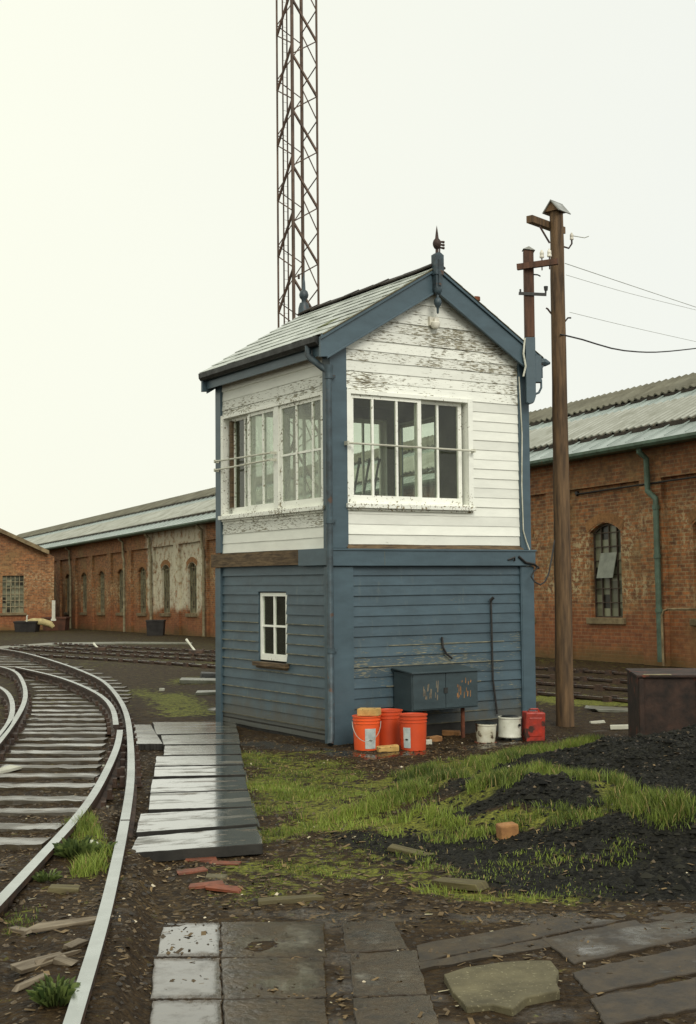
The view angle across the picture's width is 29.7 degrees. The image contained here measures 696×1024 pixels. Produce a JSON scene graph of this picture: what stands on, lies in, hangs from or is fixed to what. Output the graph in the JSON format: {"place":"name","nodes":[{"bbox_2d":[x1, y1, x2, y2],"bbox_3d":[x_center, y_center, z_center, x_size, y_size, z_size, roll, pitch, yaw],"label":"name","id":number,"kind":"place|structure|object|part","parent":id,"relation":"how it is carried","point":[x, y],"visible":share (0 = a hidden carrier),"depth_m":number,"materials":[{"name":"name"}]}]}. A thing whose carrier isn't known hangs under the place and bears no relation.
{"place":"outdoors","nodes":[
{"label":"outdoors","id":0,"kind":"place"},
{"bbox_2d":[0,642,191,648],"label":"path","id":1,"kind":"structure","parent":0,"point":[51,644],"depth_m":42.93,"materials":[{"name":"concrete"}]},
{"bbox_2d":[199,672,215,677],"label":"cover block","id":2,"kind":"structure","parent":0,"point":[207,674],"depth_m":24.36,"materials":[{"name":"concrete"}]},
{"bbox_2d":[0,628,695,1023],"bbox_3d":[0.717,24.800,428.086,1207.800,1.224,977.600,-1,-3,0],"label":"ground","id":3,"kind":"structure","parent":0,"point":[150,702],"depth_m":7.93,"materials":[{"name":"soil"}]},
{"bbox_2d":[8,926,31,934],"bbox_3d":[-1.575,2.008,6.298,0.132,0.026,0.061,-6,0,34],"label":"wood splinter","id":4,"kind":"object","parent":3,"relation":"on","point":[23,930],"visible":0.97,"depth_m":6.27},
{"bbox_2d":[13,621,39,631],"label":"skip","id":5,"kind":"object","parent":3,"relation":"on","point":[25,626],"visible":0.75,"depth_m":62.33,"materials":[{"name":"metal"}]},
{"bbox_2d":[28,618,54,628],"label":"tarpaulin","id":6,"kind":"object","parent":5,"relation":"on","point":[45,622],"visible":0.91,"depth_m":62.74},
{"bbox_2d":[0,528,53,629],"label":"gable building","id":7,"kind":"structure","parent":3,"relation":"on","point":[26,577],"depth_m":67.24,"materials":[{"name":"brick"}]},
{"bbox_2d":[0,576,26,615],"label":"window","id":8,"kind":"structure","parent":7,"relation":"in","point":[12,586],"depth_m":67.06,"materials":[{"name":"glass"}]},
{"bbox_2d":[12,973,48,991],"bbox_3d":[-1.317,1.948,5.430,0.026,0.024,0.187,4,3,33],"label":"wood splinter","id":9,"kind":"object","parent":3,"relation":"on","point":[23,985],"visible":0.81,"depth_m":5.41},
{"bbox_2d":[10,952,66,973],"bbox_3d":[-1.344,1.966,5.723,0.094,0.025,0.267,4,2,38],"label":"wood splinter","id":10,"kind":"object","parent":3,"relation":"on","point":[25,966],"visible":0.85,"depth_m":5.67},
{"bbox_2d":[31,868,63,881],"bbox_3d":[-1.696,2.045,7.376,0.190,0.057,0.198,1,-4,-29],"label":"weed","id":11,"kind":"object","parent":3,"relation":"on","point":[40,876],"visible":1,"depth_m":7.35,"materials":[{"name":"green plant"}]},
{"bbox_2d":[26,973,80,1007],"bbox_3d":[-1.159,1.894,5.185,0.237,0.097,0.228,-1,-3,0],"label":"weed","id":12,"kind":"object","parent":3,"relation":"on","point":[48,993],"visible":0.96,"depth_m":5.14,"materials":[{"name":"green plant"}]},
{"bbox_2d":[51,600,55,620],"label":"post","id":13,"kind":"object","parent":3,"relation":"on","point":[53,610],"visible":1,"depth_m":64.30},
{"bbox_2d":[41,617,70,630],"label":"skip","id":14,"kind":"object","parent":3,"relation":"on","point":[60,623],"visible":0.71,"depth_m":65.33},
{"bbox_2d":[35,949,81,964],"bbox_3d":[-1.282,1.968,5.800,0.036,0.027,0.304,5,-4,28],"label":"wood splinter","id":15,"kind":"object","parent":3,"relation":"on","point":[67,954],"visible":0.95,"depth_m":5.78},
{"bbox_2d":[47,884,79,894],"bbox_3d":[-1.546,2.058,7.128,0.167,0.042,0.108,4,-4,-5],"label":"wood offcut","id":16,"kind":"object","parent":3,"relation":"on","point":[61,889],"visible":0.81,"depth_m":7.09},
{"bbox_2d":[53,955,78,966],"bbox_3d":[-1.234,1.962,5.716,0.122,0.025,0.055,1,4,29],"label":"wood splinter","id":17,"kind":"object","parent":3,"relation":"on","point":[60,960],"visible":1,"depth_m":5.71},
{"bbox_2d":[28,915,113,932],"bbox_3d":[-1.361,1.998,6.366,0.461,0.027,0.069,-3,4,-20],"label":"wood splinter","id":18,"kind":"object","parent":3,"relation":"on","point":[45,926],"visible":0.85,"depth_m":6.34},
{"bbox_2d":[0,649,142,1023],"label":"railway turnout","id":19,"kind":"object","parent":3,"relation":"on","point":[109,702],"visible":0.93,"depth_m":12.48,"materials":[{"name":"metal"}]},
{"bbox_2d":[0,765,22,772],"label":"scrap","id":20,"kind":"object","parent":19,"relation":"on","point":[8,768],"visible":1,"depth_m":12.37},
{"bbox_2d":[62,938,88,950],"bbox_3d":[-1.250,1.980,5.997,0.062,0.025,0.146,4,-1,21],"label":"wood splinter","id":21,"kind":"object","parent":3,"relation":"on","point":[74,944],"visible":1,"depth_m":5.98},
{"bbox_2d":[52,835,99,857],"bbox_3d":[-1.664,2.045,8.009,0.294,0.116,0.294,2,-4,-41],"label":"weed","id":22,"kind":"object","parent":3,"relation":"on","point":[68,846],"visible":0.87,"depth_m":7.95,"materials":[{"name":"green plant"}]},
{"bbox_2d":[81,838,117,853],"bbox_3d":[-1.549,2.075,8.104,0.249,0.077,0.239,-1,-3,0],"label":"weed","id":23,"kind":"object","parent":3,"relation":"on","point":[107,845],"visible":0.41,"depth_m":8.11,"materials":[{"name":"green plant"}]},
{"bbox_2d":[133,725,162,750],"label":"crossing plank","id":24,"kind":"object","parent":3,"relation":"on","point":[146,736],"visible":0.9,"depth_m":14.36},
{"bbox_2d":[146,620,165,635],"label":"cistern","id":25,"kind":"object","parent":3,"relation":"on","point":[155,627],"visible":1,"depth_m":53.54,"materials":[{"name":"metal"}]},
{"bbox_2d":[150,958,221,1000],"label":"paving slab","id":26,"kind":"structure","parent":3,"relation":"on","point":[183,973],"depth_m":5.78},
{"bbox_2d":[149,1000,222,1023],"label":"paving slab","id":27,"kind":"structure","parent":3,"relation":"on","point":[188,1012],"depth_m":5.33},
{"bbox_2d":[156,923,220,957],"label":"paving slab","id":28,"kind":"structure","parent":3,"relation":"on","point":[194,949],"depth_m":6.40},
{"bbox_2d":[176,866,207,874],"bbox_3d":[-0.947,2.172,7.927,0.187,0.017,0.102,-3,-2,-17],"label":"brick","id":29,"kind":"object","parent":3,"relation":"on","point":[191,870],"visible":1,"depth_m":7.90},
{"bbox_2d":[152,722,237,739],"bbox_3d":[-1.826,2.574,15.444,1.152,0.070,1.373,-1,-3,-1],"label":"crossing plank","id":30,"kind":"object","parent":3,"relation":"on","point":[175,728],"visible":0.81,"depth_m":15.35,"materials":[{"name":"wood"}]},
{"bbox_2d":[179,678,215,683],"bbox_3d":[-2.613,3.015,23.368,0.793,0.084,0.472,2,-3,-8],"label":"concrete cover","id":31,"kind":"object","parent":3,"relation":"on","point":[196,680],"visible":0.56,"depth_m":23.16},
{"bbox_2d":[184,857,216,862],"bbox_3d":[-0.926,2.196,8.274,0.218,0.018,0.110,1,-3,-6],"label":"brick","id":32,"kind":"object","parent":3,"relation":"on","point":[206,859],"visible":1,"depth_m":8.25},
{"bbox_2d":[195,690,215,694],"bbox_3d":[-2.185,2.890,20.943,0.531,0.066,0.327,-1,-3,-6],"label":"concrete cover","id":33,"kind":"object","parent":3,"relation":"on","point":[205,692],"visible":0.53,"depth_m":20.79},
{"bbox_2d":[188,880,224,889],"bbox_3d":[-0.821,2.158,7.582,0.211,0.018,0.108,-3,-3,-12],"label":"brick","id":34,"kind":"object","parent":3,"relation":"on","point":[201,885],"visible":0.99,"depth_m":7.57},
{"bbox_2d":[206,873,227,879],"bbox_3d":[-0.780,2.171,7.798,0.128,0.017,0.108,2,-3,0],"label":"brick","id":35,"kind":"object","parent":3,"relation":"on","point":[215,876],"visible":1,"depth_m":7.78,"materials":[{"name":"concrete"}]},
{"bbox_2d":[205,883,242,893],"bbox_3d":[-0.706,2.156,7.506,0.217,0.018,0.109,3,-2,12],"label":"brick","id":36,"kind":"object","parent":3,"relation":"on","point":[224,888],"visible":1,"depth_m":7.47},
{"bbox_2d":[210,860,240,865],"bbox_3d":[-0.775,2.192,8.174,0.214,0.017,0.106,0,-3,6],"label":"brick","id":37,"kind":"object","parent":3,"relation":"on","point":[237,863],"visible":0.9,"depth_m":8.17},
{"bbox_2d":[242,759,262,837],"bbox_3d":[-1.188,2.439,12.101,0.503,0.071,6.559,0,-3,-7],"label":"crossing bearer","id":38,"kind":"object","parent":3,"relation":"on","point":[255,813],"visible":0.06,"depth_m":10.12,"materials":[{"name":"brown wood"}]},
{"bbox_2d":[136,807,257,838],"bbox_3d":[-1.079,2.226,9.355,0.973,0.070,0.708,0,-3,-18],"label":"crossing plank","id":39,"kind":"object","parent":38,"relation":"on","point":[154,824],"visible":0.88,"depth_m":9.26,"materials":[{"name":"wood"}]},
{"bbox_2d":[132,827,262,861],"bbox_3d":[-0.989,2.182,8.586,1.011,0.070,0.599,1,-4,-22],"label":"crossing plank","id":40,"kind":"object","parent":38,"relation":"on","point":[232,842],"visible":0.91,"depth_m":8.43,"materials":[{"name":"wood"}]},
{"bbox_2d":[154,755,242,767],"bbox_3d":[-1.429,2.408,12.530,0.862,0.071,0.709,0,-3,-3],"label":"crossing plank","id":41,"kind":"object","parent":38,"relation":"on","point":[214,760],"visible":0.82,"depth_m":12.48,"materials":[{"name":"wood"}]},
{"bbox_2d":[150,777,247,793],"bbox_3d":[-1.247,2.320,10.998,0.829,0.070,0.741,0,-3,-9],"label":"crossing plank","id":42,"kind":"object","parent":38,"relation":"on","point":[182,785],"visible":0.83,"depth_m":10.94,"materials":[{"name":"wood"}]},
{"bbox_2d":[154,765,244,778],"bbox_3d":[-1.341,2.366,11.810,0.822,0.070,0.596,0,-3,-6],"label":"crossing plank","id":43,"kind":"object","parent":38,"relation":"on","point":[177,772],"visible":0.81,"depth_m":11.71,"materials":[{"name":"wood"}]},
{"bbox_2d":[148,791,252,812],"bbox_3d":[-1.149,2.274,10.204,0.795,0.070,0.779,0,-3,-8],"label":"crossing plank","id":44,"kind":"object","parent":38,"relation":"on","point":[176,802],"visible":0.81,"depth_m":10.12,"materials":[{"name":"wood"}]},
{"bbox_2d":[161,734,239,750],"bbox_3d":[-1.616,2.507,14.270,0.910,0.070,0.979,0,-3,-3],"label":"crossing plank","id":45,"kind":"object","parent":38,"relation":"on","point":[203,739],"visible":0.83,"depth_m":14.20,"materials":[{"name":"wood"}]},
{"bbox_2d":[163,745,241,755],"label":"crossing plank","id":46,"kind":"object","parent":38,"relation":"on","point":[197,750],"visible":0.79,"depth_m":13.27,"materials":[{"name":"wood"}]},
{"bbox_2d":[220,921,326,957],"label":"paving slab","id":47,"kind":"structure","parent":3,"relation":"on","point":[309,938],"depth_m":6.44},
{"bbox_2d":[221,957,326,999],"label":"paving slab","id":48,"kind":"structure","parent":3,"relation":"on","point":[306,974],"depth_m":5.78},
{"bbox_2d":[223,998,328,1023],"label":"paving slab","id":49,"kind":"structure","parent":3,"relation":"on","point":[271,1011],"depth_m":5.33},
{"bbox_2d":[257,894,324,905],"bbox_3d":[-0.325,2.140,7.229,0.391,0.033,0.096,3,-4,-24],"label":"wood offcut","id":50,"kind":"object","parent":3,"relation":"on","point":[292,899],"visible":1,"depth_m":7.20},
{"bbox_2d":[276,0,319,500],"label":"lattice mast","id":51,"kind":"object","parent":3,"relation":"on","point":[291,53],"visible":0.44,"depth_m":36.63,"materials":[{"name":"brown metal"}]},
{"bbox_2d":[7,647,627,702],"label":"railway track","id":52,"kind":"structure","parent":3,"relation":"on","point":[596,687],"depth_m":29.45,"materials":[{"name":"rusty steel"},{"name":"timber"}]},
{"bbox_2d":[9,643,626,683],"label":"railway track","id":53,"kind":"structure","parent":3,"relation":"on","point":[550,676],"depth_m":34.09,"materials":[{"name":"rusty steel"},{"name":"timber"}]},
{"bbox_2d":[91,643,106,650],"bbox_3d":[-6.683,3.610,35.176,0.418,0.205,0.419,-1,-3,0],"label":"point lever","id":54,"kind":"object","parent":53,"relation":"on","point":[96,648],"visible":1,"depth_m":34.96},
{"bbox_2d":[185,639,203,653],"bbox_3d":[-3.922,3.394,33.160,0.628,0.371,0.343,-2,-3,26],"label":"point lever","id":55,"kind":"object","parent":53,"relation":"on","point":[193,650],"visible":1,"depth_m":33.01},
{"bbox_2d":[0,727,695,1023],"bbox_3d":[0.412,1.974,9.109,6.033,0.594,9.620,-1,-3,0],"label":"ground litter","id":56,"kind":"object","parent":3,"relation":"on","point":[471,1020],"visible":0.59,"depth_m":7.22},
{"bbox_2d":[16,372,695,667],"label":"brick shed","id":57,"kind":"structure","parent":3,"relation":"on","point":[632,469],"depth_m":30.07,"materials":[{"name":"brown brick"}]},
{"bbox_2d":[54,572,55,599],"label":"window","id":58,"kind":"structure","parent":57,"relation":"in","point":[54,572],"depth_m":74.52,"materials":[{"name":"beige brick"}]},
{"bbox_2d":[64,570,68,614],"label":"window","id":59,"kind":"structure","parent":57,"relation":"in","point":[67,572],"depth_m":71.49,"materials":[{"name":"glass"}]},
{"bbox_2d":[79,568,86,614],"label":"window","id":60,"kind":"structure","parent":57,"relation":"in","point":[84,612],"depth_m":68.39,"materials":[{"name":"glass"}]},
{"bbox_2d":[97,567,104,614],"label":"window","id":61,"kind":"structure","parent":57,"relation":"in","point":[102,569],"depth_m":65.28,"materials":[{"name":"glass"}]},
{"bbox_2d":[116,564,122,615],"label":"window","id":62,"kind":"structure","parent":57,"relation":"in","point":[120,566],"depth_m":62.30,"materials":[{"name":"glass"}]},
{"bbox_2d":[136,562,146,615],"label":"window","id":63,"kind":"structure","parent":57,"relation":"in","point":[143,573],"depth_m":59.22,"materials":[{"name":"glass"}]},
{"bbox_2d":[159,560,170,616],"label":"window","id":64,"kind":"structure","parent":57,"relation":"in","point":[167,613],"depth_m":56.16,"materials":[{"name":"glass"}]},
{"bbox_2d":[185,557,197,616],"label":"window","id":65,"kind":"structure","parent":57,"relation":"in","point":[193,573],"depth_m":53.11,"materials":[{"name":"glass"}]},
{"bbox_2d":[585,513,625,623],"bbox_3d":[5.636,1.225,28.515,0.220,2.418,1.389,1,-4,-26],"label":"window","id":66,"kind":"structure","parent":57,"relation":"in","point":[606,538],"depth_m":28.58,"materials":[{"name":"glass"}]},
{"bbox_2d":[687,507,695,625],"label":"window","id":67,"kind":"structure","parent":57,"relation":"in","point":[691,515],"depth_m":25.94,"materials":[{"name":"brick"}]},
{"bbox_2d":[352,714,380,750],"bbox_3d":[0.195,2.326,13.761,0.308,0.370,0.370,-1,-3,0],"label":"pail","id":68,"kind":"object","parent":3,"relation":"on","point":[366,730],"visible":0.84,"depth_m":13.68,"materials":[{"name":"orange plastic"}]},
{"bbox_2d":[357,708,380,715],"bbox_3d":[0.222,2.102,13.786,0.230,0.075,0.120,-3,-2,20],"label":"brick","id":69,"kind":"object","parent":68,"relation":"on","point":[368,711],"visible":1,"depth_m":13.74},
{"bbox_2d":[198,227,543,745],"bbox_3d":[0.246,-0.325,16.246,3.198,6.010,3.240,1,-4,-32],"label":"signal box","id":70,"kind":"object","parent":3,"relation":"on","point":[336,600],"visible":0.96,"depth_m":15.22,"materials":[{"name":"paint"}]},
{"bbox_2d":[214,391,324,521],"bbox_3d":[-0.927,-0.605,15.553,0.196,1.345,2.630,1,-4,-32],"label":"window","id":71,"kind":"structure","parent":70,"relation":"in","point":[229,510],"depth_m":15.70,"materials":[{"name":"white paint"}]},
{"bbox_2d":[252,593,289,670],"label":"window","id":72,"kind":"structure","parent":70,"relation":"in","point":[264,656],"depth_m":15.43,"materials":[{"name":"white paint"}]},
{"bbox_2d":[247,412,387,505],"bbox_3d":[-0.422,-0.621,17.440,2.273,1.380,0.130,1,-4,-32],"label":"window","id":73,"kind":"structure","parent":70,"relation":"in","point":[383,481],"depth_m":17.45,"materials":[{"name":"white paint"}]},
{"bbox_2d":[354,458,380,494],"bbox_3d":[0.133,-0.061,15.583,0.770,1.174,0.340,1,-4,-32],"label":"lever frame","id":74,"kind":"object","parent":70,"relation":"in","point":[367,471],"visible":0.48,"depth_m":15.63,"materials":[{"name":"metal"}]},
{"bbox_2d":[344,389,475,512],"bbox_3d":[0.700,-0.670,14.890,1.780,1.335,0.204,1,-4,-32],"label":"window","id":75,"kind":"structure","parent":70,"relation":"in","point":[464,441],"depth_m":14.97,"materials":[{"name":"white paint"}]},
{"bbox_2d":[398,417,435,497],"bbox_3d":[0.942,-0.595,17.670,0.130,1.330,1.053,1,-4,-32],"label":"window","id":76,"kind":"structure","parent":70,"relation":"in","point":[432,419],"depth_m":17.96,"materials":[{"name":"white paint"}]},
{"bbox_2d":[516,246,557,404],"bbox_3d":[2.292,-2.241,15.692,0.493,1.899,0.207,-1,-3,17],"label":"telegraph pole","id":77,"kind":"object","parent":70,"relation":"attached to","point":[534,366],"visible":1,"depth_m":15.67,"materials":[{"name":"paint"}]},
{"bbox_2d":[531,540,554,585],"bbox_3d":[2.332,0.608,15.687,0.456,0.546,0.117,2,-4,-37],"label":"slack cable","id":78,"kind":"object","parent":70,"relation":"attached to","point":[536,568],"visible":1,"depth_m":15.67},
{"bbox_2d":[342,921,407,952],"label":"paving slab","id":79,"kind":"structure","parent":3,"relation":"on","point":[370,936],"depth_m":6.44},
{"bbox_2d":[376,744,398,751],"bbox_3d":[0.411,2.441,13.518,0.228,0.064,0.102,-3,-3,-6],"label":"brick","id":80,"kind":"object","parent":3,"relation":"on","point":[390,748],"visible":1,"depth_m":13.48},
{"bbox_2d":[349,950,427,997],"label":"paving slab","id":81,"kind":"structure","parent":3,"relation":"on","point":[394,967],"depth_m":5.82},
{"bbox_2d":[379,708,402,745],"bbox_3d":[0.435,2.311,14.016,0.304,0.390,0.302,-1,-3,0],"label":"pail","id":82,"kind":"object","parent":3,"relation":"on","point":[390,727],"visible":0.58,"depth_m":13.89,"materials":[{"name":"orange plastic"}]},
{"bbox_2d":[353,995,438,1023],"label":"paving slab","id":83,"kind":"structure","parent":3,"relation":"on","point":[385,1010],"depth_m":5.33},
{"bbox_2d":[386,844,433,855],"bbox_3d":[0.401,2.195,8.459,0.360,0.031,0.098,2,-1,40],"label":"wood offcut","id":84,"kind":"object","parent":3,"relation":"on","point":[394,847],"visible":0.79,"depth_m":8.46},
{"bbox_2d":[398,713,427,751],"bbox_3d":[0.680,2.297,13.676,0.304,0.375,0.302,-1,-3,0],"label":"pail","id":85,"kind":"object","parent":3,"relation":"on","point":[412,731],"visible":0.99,"depth_m":13.56,"materials":[{"name":"orange plastic"}]},
{"bbox_2d":[426,739,431,743],"bbox_3d":[0.868,2.475,14.101,0.075,0.055,0.052,1,-3,-11],"label":"stone","id":86,"kind":"object","parent":3,"relation":"on","point":[428,741],"visible":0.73,"depth_m":14.08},
{"bbox_2d":[426,735,441,741],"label":"brick","id":87,"kind":"object","parent":3,"relation":"on","point":[436,738],"visible":0.65,"depth_m":14.35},
{"bbox_2d":[391,664,480,737],"bbox_3d":[0.991,2.171,14.649,0.940,0.880,0.405,1,-4,-32],"label":"equipment cabinet","id":88,"kind":"object","parent":3,"relation":"on","point":[423,689],"visible":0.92,"depth_m":14.50,"materials":[{"name":"metal"}]},
{"bbox_3d":[0.892,1.970,14.391,0.433,0.385,0.013,1,-4,-32],"label":"door","id":89,"kind":"part","parent":88,"relation":"part of","materials":[{"name":"paint"}]},
{"bbox_3d":[1.272,1.980,14.634,0.436,0.385,0.013,1,-4,-32],"label":"door","id":90,"kind":"part","parent":88,"relation":"part of","materials":[{"name":"paint"}]},
{"bbox_2d":[442,730,460,735],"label":"brick","id":91,"kind":"object","parent":3,"relation":"on","point":[450,732],"visible":1,"depth_m":14.90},
{"bbox_2d":[431,877,488,891],"bbox_3d":[0.641,2.126,7.492,0.317,0.043,0.128,-6,-6,34],"label":"wood offcut","id":92,"kind":"object","parent":3,"relation":"on","point":[466,884],"visible":0.96,"depth_m":7.45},
{"bbox_2d":[474,721,496,743],"bbox_3d":[1.494,2.400,14.209,0.250,0.245,0.248,1,-2,0],"label":"paint pot","id":93,"kind":"object","parent":3,"relation":"on","point":[485,731],"visible":0.92,"depth_m":14.12,"materials":[{"name":"white metal"}]},
{"bbox_2d":[444,960,559,1015],"bbox_3d":[0.675,2.053,5.598,0.506,0.080,0.644,-1,-3,0],"label":"concrete slab","id":94,"kind":"object","parent":3,"relation":"on","point":[512,988],"depth_m":5.57,"materials":[{"name":"concrete"}]},
{"bbox_2d":[322,723,695,903],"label":"clinker","id":95,"kind":"object","parent":3,"relation":"on","point":[636,876],"visible":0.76,"depth_m":8.39,"materials":[{"name":"gravel"}]},
{"bbox_2d":[496,822,518,839],"bbox_3d":[1.037,2.077,8.533,0.128,0.101,0.102,-3,-2,-17],"label":"brick block","id":96,"kind":"object","parent":95,"relation":"on","point":[507,829],"depth_m":8.49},
{"bbox_2d":[498,715,521,737],"bbox_3d":[1.789,2.369,14.492,0.260,0.235,0.264,2,-4,-17],"label":"paint tin","id":97,"kind":"object","parent":3,"relation":"on","point":[509,726],"visible":1,"depth_m":14.39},
{"bbox_2d":[522,708,544,740],"bbox_3d":[2.051,2.349,14.486,0.221,0.358,0.184,1,-2,-9],"label":"red can","id":98,"kind":"object","parent":3,"relation":"on","point":[533,725],"visible":1,"depth_m":14.40,"materials":[{"name":"paint"}]},
{"bbox_2d":[417,906,671,961],"bbox_3d":[1.020,2.121,6.601,1.777,0.060,0.242,1,-3,-32],"label":"sunken board","id":99,"kind":"object","parent":3,"relation":"on","point":[482,941],"visible":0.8,"depth_m":6.44,"materials":[{"name":"wood"}]},
{"bbox_2d":[417,912,695,971],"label":"sunken board","id":100,"kind":"object","parent":3,"relation":"on","point":[511,949],"visible":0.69,"depth_m":6.18,"materials":[{"name":"wood"}]},
{"bbox_2d":[526,199,588,726],"bbox_3d":[2.561,-0.574,15.999,0.890,6.521,0.347,2,-4,-37],"label":"telegraph pole","id":101,"kind":"object","parent":3,"relation":"on","point":[554,211],"visible":0.96,"depth_m":15.91,"materials":[{"name":"brown wood"}]},
{"bbox_2d":[560,334,695,352],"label":"overhead cable","id":102,"kind":"object","parent":101,"relation":"attached to","point":[621,349],"visible":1,"depth_m":17.39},
{"bbox_2d":[565,263,694,306],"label":"overhead wire","id":103,"kind":"object","parent":101,"relation":"attached to","point":[625,283],"visible":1,"depth_m":18.05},
{"bbox_2d":[567,275,694,309],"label":"overhead wire","id":104,"kind":"object","parent":101,"relation":"attached to","point":[629,293],"visible":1,"depth_m":18.14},
{"bbox_2d":[570,312,695,341],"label":"overhead wire","id":105,"kind":"object","parent":101,"relation":"attached to","point":[632,327],"visible":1,"depth_m":18.02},
{"bbox_2d":[589,720,604,723],"bbox_3d":[3.050,2.568,16.030,0.194,0.031,0.054,-2,-3,-6],"label":"scrap","id":106,"kind":"object","parent":3,"relation":"on","point":[599,721],"visible":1,"depth_m":16.01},
{"bbox_2d":[585,705,627,712],"bbox_3d":[3.563,2.657,17.637,0.654,0.044,0.513,4,-3,-6],"label":"flagstone","id":107,"kind":"object","parent":3,"relation":"on","point":[607,709],"visible":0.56,"depth_m":17.49,"materials":[{"name":"concrete"}]},
{"bbox_2d":[542,915,695,964],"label":"sunken board","id":108,"kind":"object","parent":3,"relation":"on","point":[608,943],"visible":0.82,"depth_m":6.34,"materials":[{"name":"wood"}]},
{"bbox_2d":[610,724,627,729],"bbox_3d":[3.204,2.537,15.462,0.227,0.054,0.064,-2,-3,6],"label":"scrap","id":109,"kind":"object","parent":3,"relation":"on","point":[615,727],"visible":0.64,"depth_m":15.44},
{"bbox_2d":[572,945,695,994],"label":"sunken board","id":110,"kind":"object","parent":3,"relation":"on","point":[642,971],"visible":0.81,"depth_m":5.82,"materials":[{"name":"wood"}]},
{"bbox_2d":[590,977,695,1023],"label":"sunken board","id":111,"kind":"object","parent":3,"relation":"on","point":[660,1001],"visible":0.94,"depth_m":5.38,"materials":[{"name":"wood"}]},
{"bbox_2d":[625,668,695,736],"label":"steel tank","id":112,"kind":"object","parent":3,"relation":"on","point":[660,700],"visible":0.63,"depth_m":12.89,"materials":[{"name":"metal"}]},
{"bbox_2d":[661,608,695,665],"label":"pipe rail","id":113,"kind":"object","parent":3,"relation":"on","point":[662,635],"visible":1,"depth_m":26.19,"materials":[{"name":"metal"}]},
{"bbox_2d":[0,0,695,534],"label":"sky","id":114,"kind":"structure","parent":0,"point":[138,149],"materials":[{"name":"white"}]},
{"bbox_2d":[2,732,695,936],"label":"grass","id":115,"kind":"structure","parent":0,"point":[673,803],"depth_m":9.27,"materials":[{"name":"plant"}]}
]}

